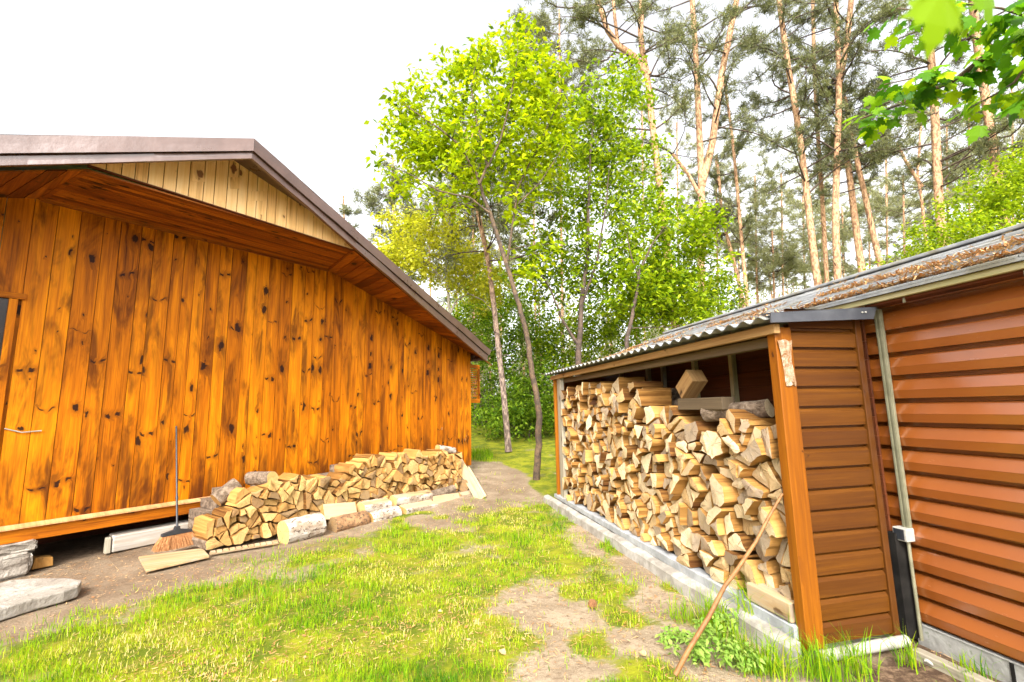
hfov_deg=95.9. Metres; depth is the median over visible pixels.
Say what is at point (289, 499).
split log
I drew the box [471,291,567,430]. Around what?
hazel bush
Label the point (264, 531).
split log
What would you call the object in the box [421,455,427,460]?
split log
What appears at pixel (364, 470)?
split log
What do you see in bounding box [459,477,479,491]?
barked log
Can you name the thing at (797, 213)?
pine tree
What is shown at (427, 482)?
split log
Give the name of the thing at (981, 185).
pine tree
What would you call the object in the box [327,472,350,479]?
split log
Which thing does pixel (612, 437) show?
stacked firewood
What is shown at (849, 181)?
pine tree
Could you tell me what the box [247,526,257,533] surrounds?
split log
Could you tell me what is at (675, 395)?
log
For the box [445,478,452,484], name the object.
split log
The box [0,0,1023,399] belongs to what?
sky
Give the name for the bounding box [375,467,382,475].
split log
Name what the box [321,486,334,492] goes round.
split log
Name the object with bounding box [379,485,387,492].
split log
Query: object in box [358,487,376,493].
split log
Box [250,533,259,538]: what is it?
split log
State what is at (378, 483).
split log
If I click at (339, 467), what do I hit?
split log
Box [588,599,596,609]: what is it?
pine cone
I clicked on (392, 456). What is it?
split log
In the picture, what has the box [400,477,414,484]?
split log
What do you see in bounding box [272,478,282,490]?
split log
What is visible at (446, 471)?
split log
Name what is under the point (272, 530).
split log
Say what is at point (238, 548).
slatted mat
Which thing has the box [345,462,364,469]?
split log
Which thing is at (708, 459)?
split log
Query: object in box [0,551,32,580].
foundation block
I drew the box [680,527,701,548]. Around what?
split log
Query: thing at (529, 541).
grass
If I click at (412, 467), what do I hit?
split log
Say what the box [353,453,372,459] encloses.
split log
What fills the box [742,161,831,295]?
pine tree
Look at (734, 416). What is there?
split log
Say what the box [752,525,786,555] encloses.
split log
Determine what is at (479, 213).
tree
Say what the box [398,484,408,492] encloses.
split log
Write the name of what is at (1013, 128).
pine tree
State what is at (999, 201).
hazel bush
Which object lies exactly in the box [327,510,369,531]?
barked log
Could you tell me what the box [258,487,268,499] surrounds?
split log
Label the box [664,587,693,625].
grass tuft
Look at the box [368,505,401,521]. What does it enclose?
birch log
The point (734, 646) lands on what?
leafy weed
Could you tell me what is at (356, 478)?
split log
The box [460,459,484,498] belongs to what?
leaning board
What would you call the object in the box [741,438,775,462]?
split log
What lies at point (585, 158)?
hornbeam tree
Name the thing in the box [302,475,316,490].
split log
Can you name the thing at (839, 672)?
grass tuft
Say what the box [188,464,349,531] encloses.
stacked firewood
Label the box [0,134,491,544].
wooden cabin
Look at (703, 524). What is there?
split log
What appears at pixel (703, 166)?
pine tree
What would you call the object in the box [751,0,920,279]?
pine tree
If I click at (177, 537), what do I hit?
broom
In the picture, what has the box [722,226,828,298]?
pine tree
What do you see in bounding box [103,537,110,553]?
wood wedge
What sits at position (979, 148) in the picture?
pine tree
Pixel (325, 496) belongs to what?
split log
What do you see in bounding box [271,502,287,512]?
split log
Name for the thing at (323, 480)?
split log
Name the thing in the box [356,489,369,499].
split log
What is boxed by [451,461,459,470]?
split log
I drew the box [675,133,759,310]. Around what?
pine tree
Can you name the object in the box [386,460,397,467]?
split log
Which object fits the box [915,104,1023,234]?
pine tree
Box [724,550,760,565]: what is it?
split log
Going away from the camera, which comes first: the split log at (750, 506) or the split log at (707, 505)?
the split log at (750, 506)
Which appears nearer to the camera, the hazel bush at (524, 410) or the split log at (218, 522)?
the split log at (218, 522)
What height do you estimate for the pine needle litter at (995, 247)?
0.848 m
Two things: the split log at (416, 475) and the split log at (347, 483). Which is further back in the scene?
the split log at (416, 475)
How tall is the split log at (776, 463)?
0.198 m
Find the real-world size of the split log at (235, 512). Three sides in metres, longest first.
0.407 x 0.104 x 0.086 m
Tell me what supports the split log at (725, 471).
on the split log at (724, 491)
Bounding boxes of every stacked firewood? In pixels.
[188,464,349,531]
[561,377,793,599]
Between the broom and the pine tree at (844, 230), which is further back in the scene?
the pine tree at (844, 230)
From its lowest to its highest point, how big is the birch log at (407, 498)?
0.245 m
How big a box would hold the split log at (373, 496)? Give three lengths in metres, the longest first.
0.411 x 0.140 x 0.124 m
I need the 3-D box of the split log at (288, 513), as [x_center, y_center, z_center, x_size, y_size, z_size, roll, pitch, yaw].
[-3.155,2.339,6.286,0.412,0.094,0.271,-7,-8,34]
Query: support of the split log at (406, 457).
on the split log at (412, 467)
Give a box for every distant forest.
[437,254,802,398]
[455,263,794,406]
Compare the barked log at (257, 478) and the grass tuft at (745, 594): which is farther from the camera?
the barked log at (257, 478)
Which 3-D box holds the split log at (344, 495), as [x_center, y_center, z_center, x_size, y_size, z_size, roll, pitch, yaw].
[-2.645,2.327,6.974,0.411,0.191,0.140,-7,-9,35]
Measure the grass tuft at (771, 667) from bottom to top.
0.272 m
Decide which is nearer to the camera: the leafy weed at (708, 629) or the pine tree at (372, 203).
the leafy weed at (708, 629)
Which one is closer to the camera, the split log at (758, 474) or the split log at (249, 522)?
the split log at (758, 474)
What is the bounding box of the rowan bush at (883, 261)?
[858,243,942,270]
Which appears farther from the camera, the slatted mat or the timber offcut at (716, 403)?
the slatted mat
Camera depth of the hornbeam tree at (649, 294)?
13.01 m
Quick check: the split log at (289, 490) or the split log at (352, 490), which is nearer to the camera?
the split log at (289, 490)
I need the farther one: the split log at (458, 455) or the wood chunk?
the split log at (458, 455)
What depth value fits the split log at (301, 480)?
6.38 m
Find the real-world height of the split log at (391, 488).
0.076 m
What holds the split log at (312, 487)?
on the split log at (315, 495)
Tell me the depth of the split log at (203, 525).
5.52 m
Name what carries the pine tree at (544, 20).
on the ground at (78, 554)
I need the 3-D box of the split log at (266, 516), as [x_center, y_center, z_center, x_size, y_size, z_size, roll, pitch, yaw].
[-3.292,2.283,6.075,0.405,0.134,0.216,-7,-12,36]
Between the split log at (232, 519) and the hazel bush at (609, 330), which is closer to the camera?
the split log at (232, 519)
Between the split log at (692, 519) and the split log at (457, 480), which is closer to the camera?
the split log at (692, 519)
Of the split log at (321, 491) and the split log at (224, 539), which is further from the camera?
the split log at (321, 491)
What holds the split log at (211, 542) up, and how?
on the floor plank
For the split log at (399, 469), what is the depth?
7.74 m
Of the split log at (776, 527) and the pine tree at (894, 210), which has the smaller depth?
the split log at (776, 527)
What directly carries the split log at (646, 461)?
on the stacked firewood at (612, 437)
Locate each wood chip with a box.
[499,648,505,654]
[638,650,645,655]
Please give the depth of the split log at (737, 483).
3.56 m
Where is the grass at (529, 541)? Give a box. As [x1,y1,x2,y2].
[0,445,936,681]
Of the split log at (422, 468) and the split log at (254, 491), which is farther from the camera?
the split log at (422, 468)
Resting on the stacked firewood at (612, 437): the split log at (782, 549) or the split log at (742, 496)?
the split log at (782, 549)
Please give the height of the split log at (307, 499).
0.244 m
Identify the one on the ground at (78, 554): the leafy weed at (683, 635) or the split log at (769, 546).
the leafy weed at (683, 635)
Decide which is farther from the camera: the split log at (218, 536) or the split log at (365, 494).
the split log at (365, 494)
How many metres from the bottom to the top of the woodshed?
2.339 m
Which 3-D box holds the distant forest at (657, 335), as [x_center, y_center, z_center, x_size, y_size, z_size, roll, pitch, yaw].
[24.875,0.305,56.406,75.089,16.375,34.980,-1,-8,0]
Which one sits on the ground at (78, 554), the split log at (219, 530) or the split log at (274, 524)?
the split log at (274, 524)
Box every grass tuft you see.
[603,536,609,545]
[660,583,742,634]
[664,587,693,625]
[692,570,772,626]
[699,607,760,665]
[727,619,834,681]
[769,597,841,656]
[773,627,851,681]
[781,633,876,681]
[824,623,892,681]
[854,621,943,674]
[939,651,1004,681]
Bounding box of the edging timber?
[913,648,993,681]
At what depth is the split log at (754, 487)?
3.38 m
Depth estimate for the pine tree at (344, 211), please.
24.61 m
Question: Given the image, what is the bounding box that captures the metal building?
[604,222,1023,681]
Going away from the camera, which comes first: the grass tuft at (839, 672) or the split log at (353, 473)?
the grass tuft at (839, 672)
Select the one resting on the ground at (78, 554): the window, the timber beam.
the timber beam
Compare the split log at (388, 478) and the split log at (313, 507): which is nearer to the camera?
the split log at (313, 507)
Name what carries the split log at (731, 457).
on the split log at (725, 471)
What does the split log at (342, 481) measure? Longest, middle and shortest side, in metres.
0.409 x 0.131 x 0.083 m
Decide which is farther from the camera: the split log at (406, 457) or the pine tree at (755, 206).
the pine tree at (755, 206)
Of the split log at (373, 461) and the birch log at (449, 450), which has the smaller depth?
the split log at (373, 461)
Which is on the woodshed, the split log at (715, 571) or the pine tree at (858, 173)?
the split log at (715, 571)
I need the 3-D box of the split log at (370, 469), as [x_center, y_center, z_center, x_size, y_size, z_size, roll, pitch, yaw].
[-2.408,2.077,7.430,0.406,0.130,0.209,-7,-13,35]
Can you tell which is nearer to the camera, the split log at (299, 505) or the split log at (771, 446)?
the split log at (771, 446)
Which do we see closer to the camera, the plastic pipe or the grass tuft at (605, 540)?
the plastic pipe
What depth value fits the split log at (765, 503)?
3.32 m
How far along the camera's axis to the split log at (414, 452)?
8.14 m
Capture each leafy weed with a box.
[654,625,714,646]
[664,633,728,668]
[691,608,744,642]
[705,625,769,674]
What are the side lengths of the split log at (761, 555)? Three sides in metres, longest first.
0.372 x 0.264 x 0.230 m
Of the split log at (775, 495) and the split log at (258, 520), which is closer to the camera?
the split log at (775, 495)
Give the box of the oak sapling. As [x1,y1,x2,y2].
[370,195,516,318]
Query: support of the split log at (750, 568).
on the stacked firewood at (612, 437)
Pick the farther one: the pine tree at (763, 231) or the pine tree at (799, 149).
the pine tree at (763, 231)
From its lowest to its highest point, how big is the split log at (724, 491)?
0.243 m
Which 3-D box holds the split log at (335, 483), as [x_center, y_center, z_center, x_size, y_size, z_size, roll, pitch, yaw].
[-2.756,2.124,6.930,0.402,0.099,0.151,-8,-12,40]
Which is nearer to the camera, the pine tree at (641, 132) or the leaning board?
the leaning board
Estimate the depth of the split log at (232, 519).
5.69 m
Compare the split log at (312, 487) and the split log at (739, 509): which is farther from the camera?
the split log at (312, 487)
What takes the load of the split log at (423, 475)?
on the split log
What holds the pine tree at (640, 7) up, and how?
on the ground at (78, 554)
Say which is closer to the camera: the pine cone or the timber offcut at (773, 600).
the timber offcut at (773, 600)
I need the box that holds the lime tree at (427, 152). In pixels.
[364,7,587,479]
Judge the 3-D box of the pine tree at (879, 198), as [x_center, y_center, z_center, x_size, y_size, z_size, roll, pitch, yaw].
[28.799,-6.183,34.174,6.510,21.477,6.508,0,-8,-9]
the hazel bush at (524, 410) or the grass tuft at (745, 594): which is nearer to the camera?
the grass tuft at (745, 594)
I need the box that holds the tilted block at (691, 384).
[676,370,707,398]
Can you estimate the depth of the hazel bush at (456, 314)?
18.88 m
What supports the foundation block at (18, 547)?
on the foundation block at (16, 565)
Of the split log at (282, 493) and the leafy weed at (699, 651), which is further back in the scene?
the split log at (282, 493)
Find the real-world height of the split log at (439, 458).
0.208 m
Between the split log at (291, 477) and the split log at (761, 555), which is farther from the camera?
the split log at (291, 477)
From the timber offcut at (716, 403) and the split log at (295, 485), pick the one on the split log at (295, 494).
the split log at (295, 485)
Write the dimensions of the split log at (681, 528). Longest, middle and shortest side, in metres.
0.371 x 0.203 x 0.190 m
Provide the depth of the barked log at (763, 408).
3.66 m
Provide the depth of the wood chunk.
5.00 m
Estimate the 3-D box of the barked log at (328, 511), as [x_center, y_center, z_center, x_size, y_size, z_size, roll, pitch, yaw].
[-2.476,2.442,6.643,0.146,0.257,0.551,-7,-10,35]
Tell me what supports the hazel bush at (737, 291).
on the ground at (78, 554)
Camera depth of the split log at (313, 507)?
6.48 m
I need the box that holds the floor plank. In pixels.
[138,548,208,571]
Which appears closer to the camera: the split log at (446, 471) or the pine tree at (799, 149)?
the split log at (446, 471)
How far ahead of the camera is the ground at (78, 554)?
3.85 m
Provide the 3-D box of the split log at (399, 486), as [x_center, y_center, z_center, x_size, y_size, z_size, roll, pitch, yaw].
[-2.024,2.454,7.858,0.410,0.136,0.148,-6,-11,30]
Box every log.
[192,514,214,538]
[192,535,222,549]
[204,513,223,527]
[210,478,241,505]
[212,507,231,528]
[212,525,226,536]
[214,531,224,538]
[216,530,231,545]
[220,506,238,516]
[224,493,250,507]
[227,487,249,502]
[227,521,245,534]
[228,526,248,544]
[229,506,246,515]
[230,515,236,524]
[236,510,257,527]
[236,515,247,521]
[242,505,256,517]
[244,471,277,484]
[244,534,250,540]
[247,486,262,497]
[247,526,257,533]
[248,496,263,507]
[250,516,261,527]
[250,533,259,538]
[255,480,274,491]
[255,497,278,504]
[256,505,269,511]
[256,522,271,537]
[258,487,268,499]
[258,511,276,521]
[262,521,276,535]
[266,505,276,511]
[267,492,280,499]
[268,487,288,501]
[269,514,287,521]
[269,521,277,532]
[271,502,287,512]
[271,508,297,517]
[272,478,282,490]
[277,512,325,543]
[278,473,298,482]
[278,480,290,490]
[278,512,297,522]
[284,492,292,503]
[285,486,293,494]
[285,502,294,509]
[288,490,303,509]
[290,482,298,489]
[291,475,305,490]
[292,490,299,504]
[297,509,307,516]
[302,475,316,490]
[302,478,317,492]
[303,492,311,508]
[306,502,318,510]
[309,488,321,499]
[310,474,330,487]
[312,499,323,505]
[316,486,325,496]
[318,480,329,488]
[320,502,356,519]
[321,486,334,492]
[321,489,329,503]
[326,493,334,503]
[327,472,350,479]
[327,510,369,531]
[328,479,339,486]
[329,483,347,496]
[331,478,345,483]
[334,462,355,473]
[334,495,345,502]
[335,471,356,475]
[341,490,347,501]
[343,481,352,487]
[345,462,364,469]
[346,474,361,485]
[347,487,360,492]
[347,493,359,497]
[349,478,362,488]
[350,458,370,467]
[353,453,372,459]
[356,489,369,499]
[356,497,391,511]
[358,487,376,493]
[359,466,366,476]
[361,469,376,478]
[362,478,370,488]
[365,466,375,473]
[366,476,375,486]
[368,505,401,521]
[369,492,378,498]
[370,455,376,466]
[372,454,383,467]
[373,477,381,487]
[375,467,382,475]
[376,472,387,480]
[376,488,385,497]
[378,456,385,467]
[379,452,397,460]
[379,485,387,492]
[382,475,392,482]
[383,463,391,473]
[384,491,392,497]
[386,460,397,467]
[387,470,402,481]
[387,486,394,491]
[389,481,396,486]
[389,490,432,505]
[391,452,409,463]
[391,455,401,468]
[392,463,402,473]
[394,475,407,482]
[397,482,403,489]
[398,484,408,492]
[399,500,437,513]
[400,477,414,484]
[402,464,407,472]
[403,449,422,457]
[406,460,418,474]
[408,456,421,463]
[409,475,417,484]
[413,472,419,482]
[413,486,421,491]
[417,464,428,473]
[418,473,428,477]
[421,451,439,458]
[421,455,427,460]
[422,479,432,485]
[425,469,432,476]
[427,449,447,455]
[431,485,455,495]
[432,471,438,480]
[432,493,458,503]
[435,445,455,453]
[435,454,441,465]
[437,465,443,474]
[443,468,449,476]
[444,454,451,462]
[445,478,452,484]
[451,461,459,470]
[452,451,461,458]
[453,477,461,482]
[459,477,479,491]
[459,490,470,495]
[641,453,654,473]
[644,406,663,424]
[664,462,671,477]
[671,388,681,404]
[675,514,687,533]
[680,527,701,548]
[684,421,719,442]
[686,481,702,507]
[687,508,699,527]
[698,508,715,534]
[700,399,774,421]
[700,491,713,511]
[703,431,730,458]
[703,455,726,465]
[706,505,734,524]
[709,474,738,506]
[710,566,729,582]
[719,466,736,480]
[720,534,732,549]
[724,455,735,465]
[724,512,744,534]
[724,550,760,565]
[726,409,774,432]
[728,533,755,551]
[729,447,740,456]
[732,477,754,488]
[734,504,758,519]
[735,455,761,465]
[737,489,757,503]
[740,418,775,432]
[740,560,764,583]
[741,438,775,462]
[741,478,773,497]
[742,498,770,514]
[742,518,759,534]
[747,425,772,446]
[752,461,771,487]
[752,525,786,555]
[754,538,776,561]
[758,500,773,521]
[761,427,778,458]
[761,462,781,491]
[761,506,786,537]
[767,488,783,504]
[771,458,781,479]
[771,498,784,513]
[776,538,787,563]
[779,511,785,525]
[782,545,789,566]
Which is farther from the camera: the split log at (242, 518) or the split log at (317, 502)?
the split log at (317, 502)
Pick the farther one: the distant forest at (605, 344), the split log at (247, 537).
the distant forest at (605, 344)
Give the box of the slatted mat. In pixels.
[209,540,278,554]
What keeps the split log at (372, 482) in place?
on the split log at (372, 490)
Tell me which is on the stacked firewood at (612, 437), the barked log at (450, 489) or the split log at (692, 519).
the split log at (692, 519)
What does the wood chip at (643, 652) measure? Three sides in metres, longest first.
0.055 x 0.034 x 0.025 m
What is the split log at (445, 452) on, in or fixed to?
on the split log
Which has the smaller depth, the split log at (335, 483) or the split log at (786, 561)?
the split log at (786, 561)
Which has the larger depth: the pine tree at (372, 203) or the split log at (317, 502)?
the pine tree at (372, 203)
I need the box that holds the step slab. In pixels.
[0,578,80,620]
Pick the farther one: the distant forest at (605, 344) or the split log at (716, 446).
the distant forest at (605, 344)
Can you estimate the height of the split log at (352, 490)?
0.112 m
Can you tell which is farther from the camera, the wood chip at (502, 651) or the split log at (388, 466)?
the split log at (388, 466)
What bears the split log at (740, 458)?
on the split log at (758, 474)
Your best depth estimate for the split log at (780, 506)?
3.20 m
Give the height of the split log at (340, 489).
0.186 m
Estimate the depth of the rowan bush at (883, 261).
16.65 m
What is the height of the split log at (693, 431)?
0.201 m
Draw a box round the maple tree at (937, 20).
[840,0,1023,147]
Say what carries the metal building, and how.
on the ground at (78, 554)
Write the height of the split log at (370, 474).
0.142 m
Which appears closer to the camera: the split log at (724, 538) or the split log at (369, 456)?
the split log at (724, 538)
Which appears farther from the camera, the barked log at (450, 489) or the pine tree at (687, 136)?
the pine tree at (687, 136)
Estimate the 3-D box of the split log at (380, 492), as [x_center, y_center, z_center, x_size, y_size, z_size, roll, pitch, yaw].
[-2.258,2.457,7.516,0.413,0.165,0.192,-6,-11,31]
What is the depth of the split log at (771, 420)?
3.51 m
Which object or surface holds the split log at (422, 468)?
on the split log at (423, 475)
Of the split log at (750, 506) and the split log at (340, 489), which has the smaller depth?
the split log at (750, 506)
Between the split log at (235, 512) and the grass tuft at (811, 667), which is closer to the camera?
the grass tuft at (811, 667)
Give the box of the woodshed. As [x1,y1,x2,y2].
[543,307,900,667]
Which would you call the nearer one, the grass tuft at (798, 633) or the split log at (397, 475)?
the grass tuft at (798, 633)
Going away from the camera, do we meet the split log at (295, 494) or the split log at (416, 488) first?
the split log at (295, 494)
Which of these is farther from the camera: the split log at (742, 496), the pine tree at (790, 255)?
the pine tree at (790, 255)
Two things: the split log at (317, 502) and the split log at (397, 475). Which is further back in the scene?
the split log at (397, 475)
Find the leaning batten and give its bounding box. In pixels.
[468,467,486,496]
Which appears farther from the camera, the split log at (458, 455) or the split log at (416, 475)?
the split log at (458, 455)
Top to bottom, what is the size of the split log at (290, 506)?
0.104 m
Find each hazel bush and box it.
[441,266,537,426]
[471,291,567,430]
[471,348,562,442]
[471,375,553,424]
[528,284,669,371]
[626,244,756,329]
[888,140,1023,258]
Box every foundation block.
[0,539,37,555]
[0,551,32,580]
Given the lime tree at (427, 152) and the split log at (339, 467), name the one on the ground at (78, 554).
the lime tree at (427, 152)
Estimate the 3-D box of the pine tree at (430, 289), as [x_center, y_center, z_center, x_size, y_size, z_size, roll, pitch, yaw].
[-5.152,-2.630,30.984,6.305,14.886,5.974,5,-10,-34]
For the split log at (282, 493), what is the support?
on the split log at (270, 501)
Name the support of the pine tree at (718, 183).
on the ground at (78, 554)
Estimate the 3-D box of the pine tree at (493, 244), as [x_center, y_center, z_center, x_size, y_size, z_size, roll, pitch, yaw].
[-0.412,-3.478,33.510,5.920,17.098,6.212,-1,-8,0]
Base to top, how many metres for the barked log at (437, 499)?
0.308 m
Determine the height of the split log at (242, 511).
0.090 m
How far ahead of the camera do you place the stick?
2.88 m
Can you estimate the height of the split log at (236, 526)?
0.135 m
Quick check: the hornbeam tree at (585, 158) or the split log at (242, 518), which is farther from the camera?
the hornbeam tree at (585, 158)
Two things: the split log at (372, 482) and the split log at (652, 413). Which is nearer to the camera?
the split log at (652, 413)
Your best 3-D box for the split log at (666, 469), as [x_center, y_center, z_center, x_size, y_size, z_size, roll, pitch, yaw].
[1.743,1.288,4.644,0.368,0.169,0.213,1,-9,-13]
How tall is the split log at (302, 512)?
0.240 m
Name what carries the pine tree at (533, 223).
on the ground at (78, 554)
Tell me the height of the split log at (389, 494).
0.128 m
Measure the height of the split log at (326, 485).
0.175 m
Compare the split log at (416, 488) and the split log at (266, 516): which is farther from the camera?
the split log at (416, 488)
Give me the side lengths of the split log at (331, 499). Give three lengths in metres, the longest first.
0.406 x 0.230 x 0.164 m
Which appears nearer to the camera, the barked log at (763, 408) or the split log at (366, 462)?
the barked log at (763, 408)
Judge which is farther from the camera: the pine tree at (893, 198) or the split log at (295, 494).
the pine tree at (893, 198)
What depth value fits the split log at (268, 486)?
6.03 m
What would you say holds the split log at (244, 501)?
on the split log at (235, 512)
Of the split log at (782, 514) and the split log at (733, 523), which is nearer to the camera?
the split log at (782, 514)
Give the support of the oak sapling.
on the ground at (78, 554)
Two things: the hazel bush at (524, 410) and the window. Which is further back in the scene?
the hazel bush at (524, 410)
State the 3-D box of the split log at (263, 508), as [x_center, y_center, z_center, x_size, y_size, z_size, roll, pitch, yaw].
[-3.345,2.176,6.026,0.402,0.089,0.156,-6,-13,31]
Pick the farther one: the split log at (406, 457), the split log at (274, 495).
the split log at (406, 457)
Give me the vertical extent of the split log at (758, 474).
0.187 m
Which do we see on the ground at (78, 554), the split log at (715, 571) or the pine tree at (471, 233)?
the pine tree at (471, 233)
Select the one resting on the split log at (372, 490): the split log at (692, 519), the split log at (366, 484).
the split log at (366, 484)
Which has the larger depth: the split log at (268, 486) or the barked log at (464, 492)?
the barked log at (464, 492)
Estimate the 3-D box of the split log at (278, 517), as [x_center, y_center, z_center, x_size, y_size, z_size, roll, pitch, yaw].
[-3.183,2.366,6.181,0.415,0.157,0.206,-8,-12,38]
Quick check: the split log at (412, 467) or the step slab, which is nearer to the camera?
the step slab
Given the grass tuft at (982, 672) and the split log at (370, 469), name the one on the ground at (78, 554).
the grass tuft at (982, 672)
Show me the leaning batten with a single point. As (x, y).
(477, 482)
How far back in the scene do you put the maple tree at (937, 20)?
2.42 m
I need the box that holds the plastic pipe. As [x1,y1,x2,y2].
[814,635,910,662]
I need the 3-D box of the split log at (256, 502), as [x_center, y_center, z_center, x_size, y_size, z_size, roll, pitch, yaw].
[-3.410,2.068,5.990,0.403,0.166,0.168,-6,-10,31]
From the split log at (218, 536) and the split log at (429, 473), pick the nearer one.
the split log at (218, 536)
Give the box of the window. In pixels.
[0,298,8,356]
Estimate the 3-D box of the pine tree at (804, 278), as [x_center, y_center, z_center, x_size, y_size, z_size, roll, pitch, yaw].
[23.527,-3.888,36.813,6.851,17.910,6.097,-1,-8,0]
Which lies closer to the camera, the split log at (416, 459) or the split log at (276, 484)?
the split log at (276, 484)
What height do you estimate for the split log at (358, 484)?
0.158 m
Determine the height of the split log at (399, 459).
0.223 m
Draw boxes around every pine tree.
[331,196,363,228]
[350,151,428,282]
[388,198,471,296]
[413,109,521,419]
[420,180,494,306]
[470,192,538,354]
[491,163,578,369]
[498,0,619,367]
[524,0,713,328]
[606,72,681,340]
[621,0,791,315]
[635,98,723,270]
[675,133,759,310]
[683,156,747,307]
[684,71,774,305]
[705,210,781,308]
[711,146,810,302]
[721,0,913,285]
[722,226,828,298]
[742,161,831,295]
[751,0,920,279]
[760,0,869,282]
[760,179,849,288]
[784,68,904,266]
[784,152,860,283]
[792,45,920,272]
[803,197,887,281]
[835,0,1023,245]
[839,116,946,262]
[841,163,965,273]
[841,174,916,275]
[844,114,990,244]
[878,187,958,264]
[881,0,1023,224]
[905,108,986,248]
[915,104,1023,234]
[941,124,1014,242]
[963,84,1023,222]
[971,145,1023,228]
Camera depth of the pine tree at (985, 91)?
18.21 m
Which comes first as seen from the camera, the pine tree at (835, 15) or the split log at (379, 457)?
the split log at (379, 457)
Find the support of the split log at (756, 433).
on the split log at (740, 458)
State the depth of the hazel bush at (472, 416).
19.77 m
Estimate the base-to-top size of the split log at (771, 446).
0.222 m
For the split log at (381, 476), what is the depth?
7.47 m
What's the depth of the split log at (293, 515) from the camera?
6.26 m
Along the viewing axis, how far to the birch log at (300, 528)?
5.93 m
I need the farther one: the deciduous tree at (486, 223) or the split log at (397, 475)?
the deciduous tree at (486, 223)
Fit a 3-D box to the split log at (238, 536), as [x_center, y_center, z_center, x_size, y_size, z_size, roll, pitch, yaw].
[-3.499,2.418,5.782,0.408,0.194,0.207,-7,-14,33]
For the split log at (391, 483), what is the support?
on the split log at (391, 488)
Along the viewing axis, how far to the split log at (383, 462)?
7.49 m
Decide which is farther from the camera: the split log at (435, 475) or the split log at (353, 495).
the split log at (435, 475)
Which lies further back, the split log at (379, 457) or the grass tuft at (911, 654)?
the split log at (379, 457)
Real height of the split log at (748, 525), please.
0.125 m
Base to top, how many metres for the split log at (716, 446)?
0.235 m
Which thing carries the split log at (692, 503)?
on the split log at (703, 524)
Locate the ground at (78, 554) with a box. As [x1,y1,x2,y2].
[0,414,1000,681]
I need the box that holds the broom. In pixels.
[152,426,194,552]
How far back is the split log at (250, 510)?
5.79 m
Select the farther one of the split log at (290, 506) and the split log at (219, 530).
the split log at (290, 506)
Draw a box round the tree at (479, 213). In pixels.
[393,92,561,451]
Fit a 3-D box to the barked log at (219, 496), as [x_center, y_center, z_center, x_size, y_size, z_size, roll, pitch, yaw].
[-3.650,1.930,5.902,0.201,0.318,0.350,-7,-10,35]
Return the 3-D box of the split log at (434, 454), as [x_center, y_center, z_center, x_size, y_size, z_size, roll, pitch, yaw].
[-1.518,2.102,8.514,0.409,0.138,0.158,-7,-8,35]
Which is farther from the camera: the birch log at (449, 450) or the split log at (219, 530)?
the birch log at (449, 450)
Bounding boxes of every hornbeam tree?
[503,45,683,375]
[587,179,750,348]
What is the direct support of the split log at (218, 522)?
on the split log at (219, 530)
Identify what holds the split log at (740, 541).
on the split log at (734, 558)
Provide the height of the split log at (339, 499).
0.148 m
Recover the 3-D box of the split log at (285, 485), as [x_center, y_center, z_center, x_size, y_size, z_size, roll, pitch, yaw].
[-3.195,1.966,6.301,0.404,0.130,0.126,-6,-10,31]
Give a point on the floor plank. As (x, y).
(149, 563)
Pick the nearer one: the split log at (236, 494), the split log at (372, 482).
the split log at (236, 494)
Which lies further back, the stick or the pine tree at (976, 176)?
the pine tree at (976, 176)
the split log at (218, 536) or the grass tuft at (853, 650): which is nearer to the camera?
the grass tuft at (853, 650)
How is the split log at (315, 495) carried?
on the split log at (317, 502)
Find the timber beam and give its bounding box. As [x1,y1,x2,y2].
[109,520,187,551]
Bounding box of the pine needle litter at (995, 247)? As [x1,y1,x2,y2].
[558,230,1023,370]
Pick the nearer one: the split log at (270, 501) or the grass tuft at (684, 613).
the grass tuft at (684, 613)
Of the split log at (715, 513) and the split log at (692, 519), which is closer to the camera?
the split log at (715, 513)
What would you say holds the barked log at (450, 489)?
on the birch log at (407, 498)
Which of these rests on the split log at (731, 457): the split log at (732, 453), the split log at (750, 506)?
the split log at (732, 453)
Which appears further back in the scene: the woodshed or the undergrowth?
the undergrowth
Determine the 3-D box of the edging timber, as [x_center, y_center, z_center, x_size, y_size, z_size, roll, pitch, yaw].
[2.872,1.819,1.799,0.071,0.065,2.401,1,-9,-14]
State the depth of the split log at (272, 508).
6.05 m
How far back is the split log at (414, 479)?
7.97 m
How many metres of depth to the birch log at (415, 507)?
7.50 m
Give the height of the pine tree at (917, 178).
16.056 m
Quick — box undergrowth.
[471,388,554,435]
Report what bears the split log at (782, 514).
on the split log at (786, 561)
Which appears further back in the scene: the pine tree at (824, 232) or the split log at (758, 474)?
the pine tree at (824, 232)
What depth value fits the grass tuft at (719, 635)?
3.04 m
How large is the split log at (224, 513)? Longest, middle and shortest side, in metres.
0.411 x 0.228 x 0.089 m
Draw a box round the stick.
[673,493,783,676]
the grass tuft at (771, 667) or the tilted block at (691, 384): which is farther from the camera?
the tilted block at (691, 384)
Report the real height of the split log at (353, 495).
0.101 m
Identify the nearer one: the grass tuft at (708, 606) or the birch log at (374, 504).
the grass tuft at (708, 606)
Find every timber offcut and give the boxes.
[677,397,734,409]
[746,582,795,622]
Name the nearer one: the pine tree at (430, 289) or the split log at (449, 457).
the split log at (449, 457)
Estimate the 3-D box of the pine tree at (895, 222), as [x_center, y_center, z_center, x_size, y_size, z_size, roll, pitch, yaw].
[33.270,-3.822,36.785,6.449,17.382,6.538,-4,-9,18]
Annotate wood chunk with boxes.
[31,555,52,569]
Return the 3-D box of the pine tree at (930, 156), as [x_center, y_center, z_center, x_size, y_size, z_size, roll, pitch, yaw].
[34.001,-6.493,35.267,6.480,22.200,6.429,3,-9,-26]

